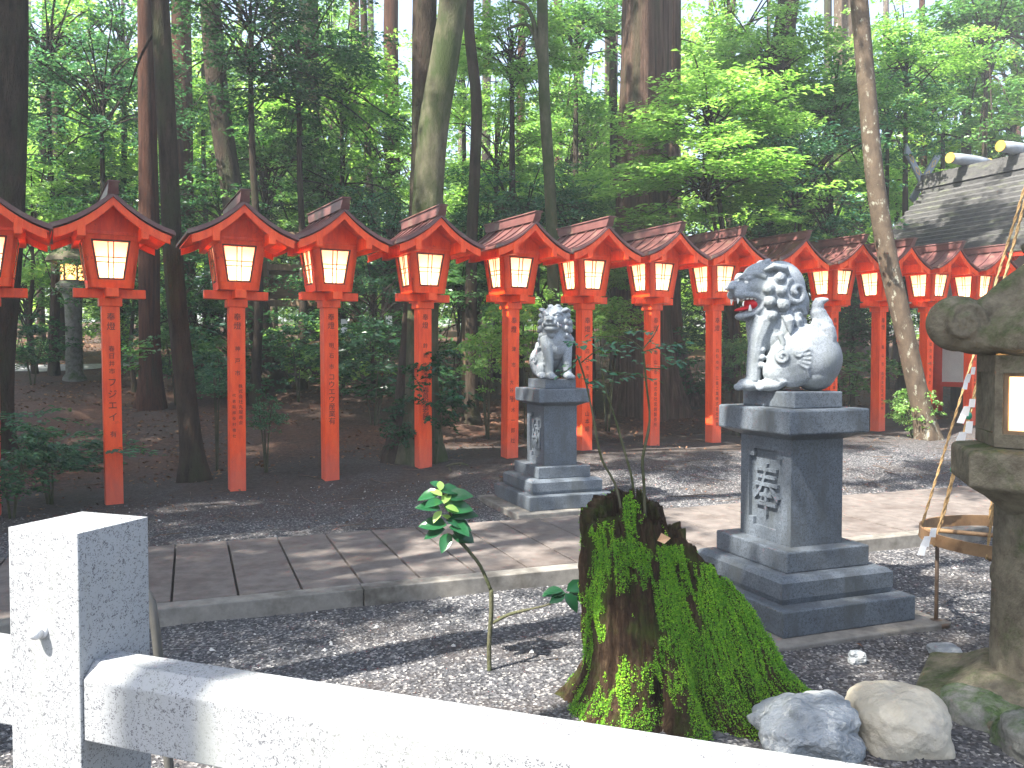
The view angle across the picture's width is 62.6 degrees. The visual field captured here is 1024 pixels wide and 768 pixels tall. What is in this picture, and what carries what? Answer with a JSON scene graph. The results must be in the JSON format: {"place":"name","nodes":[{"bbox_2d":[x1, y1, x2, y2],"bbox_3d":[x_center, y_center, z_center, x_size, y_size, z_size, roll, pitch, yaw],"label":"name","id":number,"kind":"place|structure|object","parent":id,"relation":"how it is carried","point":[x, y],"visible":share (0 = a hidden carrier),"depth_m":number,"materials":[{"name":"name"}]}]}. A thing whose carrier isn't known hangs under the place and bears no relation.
{"place":"outdoors","nodes":[
{"label":"outdoors","id":0,"kind":"place"},
{"bbox_2d":[0,486,992,617],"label":"path","id":1,"kind":"structure","parent":0,"point":[205,571],"depth_m":6.08,"materials":[{"name":"stone"}]},
{"bbox_2d":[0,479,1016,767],"bbox_3d":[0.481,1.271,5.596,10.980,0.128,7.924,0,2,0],"label":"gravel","id":2,"kind":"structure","parent":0,"point":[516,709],"depth_m":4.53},
{"bbox_2d":[0,322,1023,767],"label":"ground","id":3,"kind":"structure","parent":0,"point":[488,466],"depth_m":8.40,"materials":[{"name":"gravel"}]},
{"bbox_2d":[0,0,28,467],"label":"tree","id":4,"kind":"object","parent":3,"relation":"on","point":[14,51],"visible":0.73,"depth_m":10.02,"materials":[{"name":"brown plant"}]},
{"bbox_2d":[0,197,52,514],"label":"red lantern","id":5,"kind":"object","parent":3,"relation":"on","point":[19,229],"visible":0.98,"depth_m":7.83,"materials":[{"name":"paint"}]},
{"bbox_2d":[0,421,77,518],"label":"shrub","id":6,"kind":"object","parent":3,"relation":"on","point":[42,452],"visible":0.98,"depth_m":7.80,"materials":[{"name":"green plant"}]},
{"bbox_2d":[15,312,84,384],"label":"shrub","id":7,"kind":"object","parent":3,"relation":"on","point":[23,353],"visible":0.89,"depth_m":14.91,"materials":[{"name":"green plant"}]},
{"bbox_2d":[21,143,99,373],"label":"tree","id":8,"kind":"object","parent":3,"relation":"on","point":[32,199],"visible":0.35,"depth_m":15.91,"materials":[{"name":"green plant"}]},
{"bbox_2d":[45,245,86,381],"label":"stone lantern","id":9,"kind":"object","parent":3,"relation":"on","point":[74,370],"visible":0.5,"depth_m":15.44,"materials":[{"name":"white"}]},
{"bbox_2d":[16,246,129,358],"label":"tree","id":10,"kind":"object","parent":3,"relation":"on","point":[43,304],"visible":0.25,"depth_m":17.75,"materials":[{"name":"green plant"}]},
{"bbox_2d":[0,405,157,504],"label":"shrub","id":11,"kind":"object","parent":3,"relation":"on","point":[75,456],"visible":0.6,"depth_m":8.55,"materials":[{"name":"green plant"}]},
{"bbox_2d":[28,0,137,375],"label":"tree","id":12,"kind":"object","parent":3,"relation":"on","point":[51,46],"visible":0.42,"depth_m":15.90,"materials":[{"name":"green plant"}]},
{"bbox_2d":[26,95,160,220],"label":"tree","id":13,"kind":"object","parent":3,"relation":"on","point":[78,165],"visible":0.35,"depth_m":16.37,"materials":[{"name":"green plant"}]},
{"bbox_2d":[49,179,175,504],"bbox_3d":[-4.056,-0.201,8.528,1.100,3.467,1.328,-1,3,-30],"label":"red lantern","id":14,"kind":"object","parent":3,"relation":"on","point":[110,233],"visible":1,"depth_m":8.35,"materials":[{"name":"paint"}]},
{"bbox_2d":[29,0,206,362],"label":"tree","id":15,"kind":"object","parent":3,"relation":"on","point":[77,21],"visible":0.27,"depth_m":17.27,"materials":[{"name":"green plant"}]},
{"bbox_2d":[27,4,210,382],"bbox_3d":[-7.625,-3.228,15.636,4.230,6.480,3.756,0,2,0],"label":"tree","id":16,"kind":"object","parent":3,"relation":"on","point":[101,118],"visible":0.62,"depth_m":15.28,"materials":[{"name":"green plant"}]},
{"bbox_2d":[33,186,208,392],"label":"tree","id":17,"kind":"object","parent":3,"relation":"on","point":[132,371],"visible":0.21,"depth_m":14.68,"materials":[{"name":"green plant"}]},
{"bbox_2d":[133,0,167,410],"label":"tree","id":18,"kind":"object","parent":3,"relation":"on","point":[150,394],"visible":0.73,"depth_m":13.41,"materials":[{"name":"brown plant"}]},
{"bbox_2d":[80,248,249,377],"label":"tree","id":19,"kind":"object","parent":3,"relation":"on","point":[191,280],"visible":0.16,"depth_m":14.68,"materials":[{"name":"green plant"}]},
{"bbox_2d":[127,0,212,482],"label":"tree","id":20,"kind":"object","parent":3,"relation":"on","point":[193,466],"visible":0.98,"depth_m":9.63,"materials":[{"name":"brown plant"}]},
{"bbox_2d":[168,0,204,367],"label":"tree","id":21,"kind":"object","parent":3,"relation":"on","point":[185,156],"visible":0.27,"depth_m":17.18,"materials":[{"name":"brown plant"}]},
{"bbox_2d":[120,326,252,405],"bbox_3d":[-5.476,-0.280,13.915,2.011,1.372,2.157,-2,2,-40],"label":"shrub","id":22,"kind":"object","parent":3,"relation":"on","point":[165,338],"visible":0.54,"depth_m":13.80,"materials":[{"name":"green plant"}]},
{"bbox_2d":[121,304,296,399],"bbox_3d":[-5.061,-0.545,14.388,2.579,1.735,2.922,0,2,0],"label":"shrub","id":23,"kind":"object","parent":3,"relation":"on","point":[210,357],"visible":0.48,"depth_m":14.20,"materials":[{"name":"green plant"}]},
{"bbox_2d":[120,152,309,379],"bbox_3d":[-5.605,-2.165,15.959,3.570,4.408,3.485,0,2,0],"label":"tree","id":24,"kind":"object","parent":3,"relation":"on","point":[201,201],"visible":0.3,"depth_m":15.50,"materials":[{"name":"green plant"}]},
{"bbox_2d":[160,274,290,382],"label":"tree","id":25,"kind":"object","parent":3,"relation":"on","point":[211,319],"visible":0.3,"depth_m":15.18,"materials":[{"name":"green plant"}]},
{"bbox_2d":[176,188,299,491],"bbox_3d":[-2.976,-0.243,9.098,1.100,3.467,1.328,-1,2,-27],"label":"red lantern","id":26,"kind":"object","parent":3,"relation":"on","point":[239,239],"visible":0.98,"depth_m":8.93,"materials":[{"name":"paint"}]},
{"bbox_2d":[136,0,353,405],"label":"tree","id":27,"kind":"object","parent":3,"relation":"on","point":[256,362],"visible":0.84,"depth_m":13.84,"materials":[{"name":"green plant"}]},
{"bbox_2d":[200,0,291,393],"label":"tree","id":28,"kind":"object","parent":3,"relation":"on","point":[227,163],"visible":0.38,"depth_m":14.91,"materials":[{"name":"brown plant"}]},
{"bbox_2d":[246,389,288,472],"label":"shrub","id":29,"kind":"object","parent":3,"relation":"on","point":[260,413],"visible":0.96,"depth_m":10.01,"materials":[{"name":"green plant"}]},
{"bbox_2d":[179,107,367,309],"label":"tree","id":30,"kind":"object","parent":3,"relation":"on","point":[265,146],"visible":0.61,"depth_m":15.90,"materials":[{"name":"green plant"}]},
{"bbox_2d":[263,232,319,345],"bbox_3d":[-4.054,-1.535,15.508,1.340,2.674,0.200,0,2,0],"label":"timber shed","id":31,"kind":"structure","parent":3,"relation":"on","point":[273,271],"depth_m":15.48,"materials":[{"name":"brown wood"}]},
{"bbox_2d":[245,311,342,401],"bbox_3d":[-3.643,-0.439,14.254,1.666,1.570,1.601,0,2,0],"label":"shrub","id":32,"kind":"object","parent":3,"relation":"on","point":[286,329],"visible":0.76,"depth_m":13.96,"materials":[{"name":"green plant"}]},
{"bbox_2d":[186,0,411,390],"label":"tree","id":33,"kind":"object","parent":3,"relation":"on","point":[292,116],"visible":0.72,"depth_m":14.72,"materials":[{"name":"green plant"}]},
{"bbox_2d":[273,197,392,480],"bbox_3d":[-2.087,-0.284,9.624,1.100,3.467,1.328,-1,3,-30],"label":"red lantern","id":34,"kind":"object","parent":3,"relation":"on","point":[337,237],"visible":0.97,"depth_m":9.46,"materials":[{"name":"paint"}]},
{"bbox_2d":[231,7,453,369],"bbox_3d":[-3.319,-3.722,16.802,4.320,7.237,3.886,0,2,0],"label":"tree","id":35,"kind":"object","parent":3,"relation":"on","point":[367,113],"visible":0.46,"depth_m":16.77,"materials":[{"name":"green plant"}]},
{"bbox_2d":[278,112,408,337],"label":"tree","id":36,"kind":"object","parent":3,"relation":"on","point":[359,186],"visible":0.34,"depth_m":16.86,"materials":[{"name":"green plant"}]},
{"bbox_2d":[274,254,457,403],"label":"tree","id":37,"kind":"object","parent":3,"relation":"on","point":[371,290],"visible":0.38,"depth_m":13.91,"materials":[{"name":"green plant"}]},
{"bbox_2d":[293,319,466,425],"bbox_3d":[-2.054,-0.151,12.795,2.758,1.665,2.105,0,2,0],"label":"shrub","id":38,"kind":"object","parent":3,"relation":"on","point":[362,356],"visible":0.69,"depth_m":12.62,"materials":[{"name":"green plant"}]},
{"bbox_2d":[292,183,479,384],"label":"tree","id":39,"kind":"object","parent":3,"relation":"on","point":[372,227],"visible":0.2,"depth_m":15.46,"materials":[{"name":"green plant"}]},
{"bbox_2d":[325,94,458,355],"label":"tree","id":40,"kind":"object","parent":3,"relation":"on","point":[405,188],"visible":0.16,"depth_m":20.84,"materials":[{"name":"green plant"}]},
{"bbox_2d":[383,0,403,351],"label":"tree","id":41,"kind":"object","parent":3,"relation":"on","point":[391,15],"visible":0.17,"depth_m":21.60,"materials":[{"name":"red plant"}]},
{"bbox_2d":[380,0,436,463],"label":"tree","id":42,"kind":"object","parent":3,"relation":"on","point":[424,16],"visible":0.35,"depth_m":10.52,"materials":[{"name":"brown plant"}]},
{"bbox_2d":[363,204,484,468],"bbox_3d":[-1.078,-0.327,10.198,1.100,3.467,1.328,-1,2,-28],"label":"red lantern","id":43,"kind":"object","parent":3,"relation":"on","point":[429,244],"visible":0.94,"depth_m":10.04,"materials":[{"name":"paint"}]},
{"bbox_2d":[394,0,466,466],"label":"tree","id":44,"kind":"object","parent":3,"relation":"on","point":[431,144],"visible":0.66,"depth_m":10.31,"materials":[{"name":"brown plant"}]},
{"bbox_2d":[0,512,879,767],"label":"granite fence","id":45,"kind":"object","parent":3,"relation":"on","point":[87,680],"visible":1,"depth_m":1.47,"materials":[{"name":"stone"}]},
{"bbox_2d":[399,349,484,464],"bbox_3d":[-0.896,0.302,10.329,1.034,1.457,1.086,-1,2,-24],"label":"shrub","id":46,"kind":"object","parent":3,"relation":"on","point":[455,400],"visible":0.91,"depth_m":10.19,"materials":[{"name":"green plant"}]},
{"bbox_2d":[370,261,536,405],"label":"tree","id":47,"kind":"object","parent":3,"relation":"on","point":[456,281],"visible":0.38,"depth_m":14.04,"materials":[{"name":"green plant"}]},
{"bbox_2d":[386,179,546,396],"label":"tree","id":48,"kind":"object","parent":3,"relation":"on","point":[457,216],"visible":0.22,"depth_m":15.00,"materials":[{"name":"green plant"}]},
{"bbox_2d":[461,0,482,424],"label":"tree","id":49,"kind":"object","parent":3,"relation":"on","point":[472,416],"visible":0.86,"depth_m":13.23,"materials":[{"name":"brown plant"}]},
{"bbox_2d":[8,336,958,495],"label":"leaf litter","id":50,"kind":"object","parent":3,"relation":"on","point":[348,403],"visible":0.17,"depth_m":13.81,"materials":[{"name":"brown plant"}]},
{"bbox_2d":[2,386,974,538],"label":"fallen twigs","id":51,"kind":"object","parent":3,"relation":"on","point":[456,459],"visible":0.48,"depth_m":9.89,"materials":[{"name":"brown plant"}]},
{"bbox_2d":[451,321,531,439],"bbox_3d":[-0.186,-0.035,12.377,0.990,1.799,1.398,1,2,34],"label":"shrub","id":52,"kind":"object","parent":3,"relation":"on","point":[475,347],"visible":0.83,"depth_m":12.23,"materials":[{"name":"green plant"}]},
{"bbox_2d":[0,526,992,633],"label":"path kerb","id":53,"kind":"structure","parent":3,"relation":"on","point":[268,604],"depth_m":5.13,"materials":[{"name":"stone"}]},
{"bbox_2d":[415,481,579,670],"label":"camellia sapling","id":54,"kind":"object","parent":3,"relation":"on","point":[457,506],"visible":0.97,"depth_m":4.02,"materials":[{"name":"green plant"}]},
{"bbox_2d":[444,66,573,377],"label":"tree","id":55,"kind":"object","parent":3,"relation":"on","point":[518,166],"visible":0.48,"depth_m":17.52,"materials":[{"name":"green plant"}]},
{"bbox_2d":[456,210,573,458],"bbox_3d":[-0.021,-0.368,10.736,1.100,3.467,1.328,-1,2,-30],"label":"red lantern","id":56,"kind":"object","parent":3,"relation":"on","point":[518,248],"visible":0.92,"depth_m":10.59,"materials":[{"name":"paint"}]},
{"bbox_2d":[456,0,597,216],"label":"tree","id":57,"kind":"object","parent":3,"relation":"on","point":[512,70],"visible":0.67,"depth_m":15.52,"materials":[{"name":"green plant"}]},
{"bbox_2d":[479,286,575,438],"bbox_3d":[0.286,-0.295,12.408,1.574,2.331,1.253,0,2,0],"label":"shrub","id":58,"kind":"object","parent":3,"relation":"on","point":[524,316],"visible":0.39,"depth_m":12.50,"materials":[{"name":"green plant"}]},
{"bbox_2d":[444,155,614,386],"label":"tree","id":59,"kind":"object","parent":3,"relation":"on","point":[532,185],"visible":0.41,"depth_m":15.30,"materials":[{"name":"green plant"}]},
{"bbox_2d":[506,0,560,377],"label":"tree","id":60,"kind":"object","parent":3,"relation":"on","point":[539,31],"visible":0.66,"depth_m":13.01,"materials":[{"name":"brown plant"}]},
{"bbox_2d":[477,378,610,518],"bbox_3d":[0.394,0.627,8.405,1.171,1.363,1.171,-1,2,-21],"label":"stone pedestal","id":61,"kind":"object","parent":3,"relation":"on","point":[550,476],"visible":0.92,"depth_m":8.16,"materials":[{"name":"grey stone"}]},
{"bbox_2d":[529,304,574,379],"bbox_3d":[0.393,-0.416,8.373,0.388,0.736,0.600,-1,2,-21],"label":"guardian statue","id":62,"kind":"object","parent":61,"relation":"on","point":[551,354],"visible":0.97,"depth_m":8.19,"materials":[{"name":"stone"}]},
{"bbox_2d":[497,0,621,355],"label":"tree","id":63,"kind":"object","parent":3,"relation":"on","point":[589,12],"visible":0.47,"depth_m":18.66,"materials":[{"name":"green plant"}]},
{"bbox_2d":[515,111,613,306],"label":"tree","id":64,"kind":"object","parent":3,"relation":"on","point":[581,135],"visible":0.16,"depth_m":20.53,"materials":[{"name":"green plant"}]},
{"bbox_2d":[516,160,615,378],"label":"tree","id":65,"kind":"object","parent":3,"relation":"on","point":[604,204],"visible":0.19,"depth_m":16.40,"materials":[{"name":"green plant"}]},
{"bbox_2d":[539,216,644,450],"bbox_3d":[0.964,-0.409,11.268,1.100,3.467,1.328,-1,3,-27],"label":"red lantern","id":66,"kind":"object","parent":3,"relation":"on","point":[598,246],"visible":0.86,"depth_m":11.09,"materials":[{"name":"paint"}]},
{"bbox_2d":[501,57,689,221],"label":"tree","id":67,"kind":"object","parent":3,"relation":"on","point":[597,121],"visible":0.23,"depth_m":21.49,"materials":[{"name":"green plant"}]},
{"bbox_2d":[592,295,643,431],"bbox_3d":[1.712,-0.317,13.480,1.244,2.240,1.595,0,2,0],"label":"shrub","id":68,"kind":"object","parent":3,"relation":"on","point":[607,309],"visible":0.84,"depth_m":13.21,"materials":[{"name":"green plant"}]},
{"bbox_2d":[607,0,693,421],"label":"tree","id":69,"kind":"object","parent":3,"relation":"on","point":[646,38],"visible":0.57,"depth_m":14.71,"materials":[{"name":"plant"}]},
{"bbox_2d":[610,221,711,445],"bbox_3d":[1.967,-0.451,11.845,1.100,3.467,1.328,-1,2,-29],"label":"red lantern","id":70,"kind":"object","parent":3,"relation":"on","point":[667,250],"visible":0.94,"depth_m":11.70,"materials":[{"name":"paint"}]},
{"bbox_2d":[554,487,813,740],"bbox_3d":[0.761,0.940,3.630,1.060,1.025,0.919,-1,2,-27],"label":"tree stump","id":71,"kind":"object","parent":3,"relation":"on","point":[676,639],"visible":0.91,"depth_m":3.46,"materials":[{"name":"plant"}]},
{"bbox_2d":[554,325,695,514],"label":"sapling","id":72,"kind":"object","parent":71,"relation":"on","point":[612,346],"visible":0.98,"depth_m":3.67,"materials":[{"name":"green plant"}]},
{"bbox_2d":[669,0,704,406],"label":"tree","id":73,"kind":"object","parent":3,"relation":"on","point":[697,399],"visible":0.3,"depth_m":16.33,"materials":[{"name":"brown wood"}]},
{"bbox_2d":[672,324,745,403],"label":"shrub","id":74,"kind":"object","parent":3,"relation":"on","point":[685,376],"visible":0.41,"depth_m":15.75,"materials":[{"name":"green plant"}]},
{"bbox_2d":[589,36,833,435],"bbox_3d":[3.174,-2.176,13.474,3.732,6.124,4.467,0,2,0],"label":"tree","id":75,"kind":"object","parent":3,"relation":"on","point":[767,119],"visible":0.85,"depth_m":12.94,"materials":[{"name":"green plant"}]},
{"bbox_2d":[567,129,866,436],"bbox_3d":[2.910,-1.550,13.153,4.773,4.906,3.898,2,2,40],"label":"tree","id":76,"kind":"object","parent":3,"relation":"on","point":[646,168],"visible":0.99,"depth_m":13.02,"materials":[{"name":"green plant"}]},
{"bbox_2d":[678,225,771,442],"bbox_3d":[2.957,-0.492,12.368,1.100,3.467,1.328,-2,3,-27],"label":"red lantern","id":77,"kind":"object","parent":3,"relation":"on","point":[730,252],"visible":0.76,"depth_m":12.24,"materials":[{"name":"paint"}]},
{"bbox_2d":[681,0,830,390],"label":"tree","id":78,"kind":"object","parent":3,"relation":"on","point":[717,19],"visible":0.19,"depth_m":18.95,"materials":[{"name":"green plant"}]},
{"bbox_2d":[681,0,887,234],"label":"tree","id":79,"kind":"object","parent":3,"relation":"on","point":[731,40],"visible":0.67,"depth_m":16.28,"materials":[{"name":"green plant"}]},
{"bbox_2d":[739,230,831,271],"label":"red lantern","id":80,"kind":"object","parent":3,"relation":"on","point":[799,251],"visible":0.22,"depth_m":12.59,"materials":[{"name":"paint"}]},
{"bbox_2d":[677,111,908,388],"bbox_3d":[4.968,-2.069,14.857,4.052,5.804,4.442,0,2,0],"label":"tree","id":81,"kind":"object","parent":3,"relation":"on","point":[816,146],"visible":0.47,"depth_m":14.35,"materials":[{"name":"green plant"}]},
{"bbox_2d":[746,689,865,763],"bbox_3d":[1.128,1.318,3.236,0.418,0.242,0.332,0,2,0],"label":"boulder","id":82,"kind":"object","parent":3,"relation":"on","point":[824,724],"visible":0.85,"depth_m":3.13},
{"bbox_2d":[697,388,950,651],"bbox_3d":[1.648,0.746,4.997,1.220,1.420,1.220,-1,2,-21],"label":"stone pedestal","id":83,"kind":"object","parent":3,"relation":"on","point":[793,565],"visible":0.84,"depth_m":4.73,"materials":[{"name":"grey stone"}]},
{"bbox_2d":[724,258,842,390],"bbox_3d":[1.604,-0.347,4.970,0.653,0.778,0.412,1,2,23],"label":"guardian statue","id":84,"kind":"object","parent":83,"relation":"on","point":[789,346],"visible":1,"depth_m":4.84,"materials":[{"name":"stone"}]},
{"bbox_2d":[930,546,949,628],"bbox_3d":[2.368,1.169,4.701,0.140,0.555,0.140,0,2,0],"label":"iron stake","id":85,"kind":"object","parent":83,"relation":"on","point":[936,600],"visible":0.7,"depth_m":4.69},
{"bbox_2d":[917,188,1023,560],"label":"rope hoop","id":86,"kind":"object","parent":85,"relation":"on","point":[930,529],"visible":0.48,"depth_m":4.59,"materials":[{"name":"brown wood"}]},
{"bbox_2d":[760,148,903,243],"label":"tree","id":87,"kind":"object","parent":3,"relation":"on","point":[815,218],"visible":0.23,"depth_m":15.32,"materials":[{"name":"green plant"}]},
{"bbox_2d":[732,43,932,226],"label":"tree","id":88,"kind":"object","parent":3,"relation":"on","point":[843,87],"visible":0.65,"depth_m":15.74,"materials":[{"name":"green plant"}]},
{"bbox_2d":[800,234,879,390],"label":"red lantern","id":89,"kind":"object","parent":3,"relation":"on","point":[848,257],"visible":0.66,"depth_m":13.22,"materials":[{"name":"paint"}]},
{"bbox_2d":[832,0,869,366],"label":"tree","id":90,"kind":"object","parent":3,"relation":"on","point":[844,21],"visible":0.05,"depth_m":24.41,"materials":[{"name":"brown plant"}]},
{"bbox_2d":[782,109,936,373],"bbox_3d":[9.313,-3.780,22.891,4.442,7.110,3.763,0,2,0],"label":"tree","id":91,"kind":"object","parent":3,"relation":"on","point":[892,189],"visible":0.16,"depth_m":22.65,"materials":[{"name":"green plant"}]},
{"bbox_2d":[837,349,933,406],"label":"shrub","id":92,"kind":"object","parent":3,"relation":"on","point":[852,378],"visible":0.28,"depth_m":14.84,"materials":[{"name":"green plant"}]},
{"bbox_2d":[856,237,932,431],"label":"red lantern","id":93,"kind":"object","parent":3,"relation":"on","point":[872,296],"visible":0.66,"depth_m":13.96,"materials":[{"name":"paint"}]},
{"bbox_2d":[819,64,971,388],"bbox_3d":[9.044,-3.888,20.721,4.013,8.106,4.592,0,2,0],"label":"tree","id":94,"kind":"object","parent":3,"relation":"on","point":[886,155],"visible":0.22,"depth_m":19.98,"materials":[{"name":"green plant"}]},
{"bbox_2d":[850,0,944,440],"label":"tree","id":95,"kind":"object","parent":3,"relation":"on","point":[900,313],"visible":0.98,"depth_m":12.54,"materials":[{"name":"brown plant"}]},
{"bbox_2d":[845,680,955,760],"bbox_3d":[1.506,1.331,3.284,0.389,0.292,0.356,0,2,0],"label":"boulder","id":96,"kind":"object","parent":3,"relation":"on","point":[901,721],"visible":0.88,"depth_m":3.16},
{"bbox_2d":[787,25,1023,367],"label":"tree","id":97,"kind":"object","parent":3,"relation":"on","point":[894,354],"visible":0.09,"depth_m":23.92,"materials":[{"name":"green plant"}]},
{"bbox_2d":[827,0,1010,395],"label":"tree","id":98,"kind":"object","parent":3,"relation":"on","point":[893,35],"visible":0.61,"depth_m":19.18,"materials":[{"name":"green plant"}]},
{"bbox_2d":[855,140,1023,412],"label":"shrine hall","id":99,"kind":"structure","parent":3,"relation":"on","point":[973,200],"depth_m":17.92,"materials":[{"name":"wood"}]},
{"bbox_2d":[903,241,980,402],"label":"red lantern","id":100,"kind":"object","parent":3,"relation":"on","point":[946,262],"visible":0.7,"depth_m":14.38,"materials":[{"name":"paint"}]},
{"bbox_2d":[878,0,1023,157],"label":"tree","id":101,"kind":"object","parent":3,"relation":"on","point":[997,12],"visible":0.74,"depth_m":21.62,"materials":[{"name":"green plant"}]},
{"bbox_2d":[890,11,1023,170],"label":"tree","id":102,"kind":"object","parent":3,"relation":"on","point":[941,137],"visible":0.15,"depth_m":24.13,"materials":[{"name":"green plant"}]},
{"bbox_2d":[916,244,1023,729],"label":"stone lantern","id":103,"kind":"object","parent":3,"relation":"on","point":[987,328],"visible":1,"depth_m":3.55,"materials":[{"name":"grey stone"}]},
{"bbox_2d":[939,682,1020,733],"bbox_3d":[2.042,1.420,3.524,0.496,0.264,0.451,0,2,0],"label":"footing stone","id":104,"kind":"object","parent":3,"relation":"on","point":[974,707],"visible":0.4,"depth_m":3.46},
{"bbox_2d":[950,244,1018,424],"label":"red lantern","id":105,"kind":"object","parent":3,"relation":"on","point":[986,260],"visible":0.39,"depth_m":14.89,"materials":[{"name":"paint"}]},
{"bbox_2d":[989,707,1023,763],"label":"footing stone","id":106,"kind":"object","parent":3,"relation":"on","point":[1007,732],"visible":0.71,"depth_m":3.16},
{"bbox_2d":[24,0,1023,333],"label":"sky","id":107,"kind":"structure","parent":0,"point":[405,7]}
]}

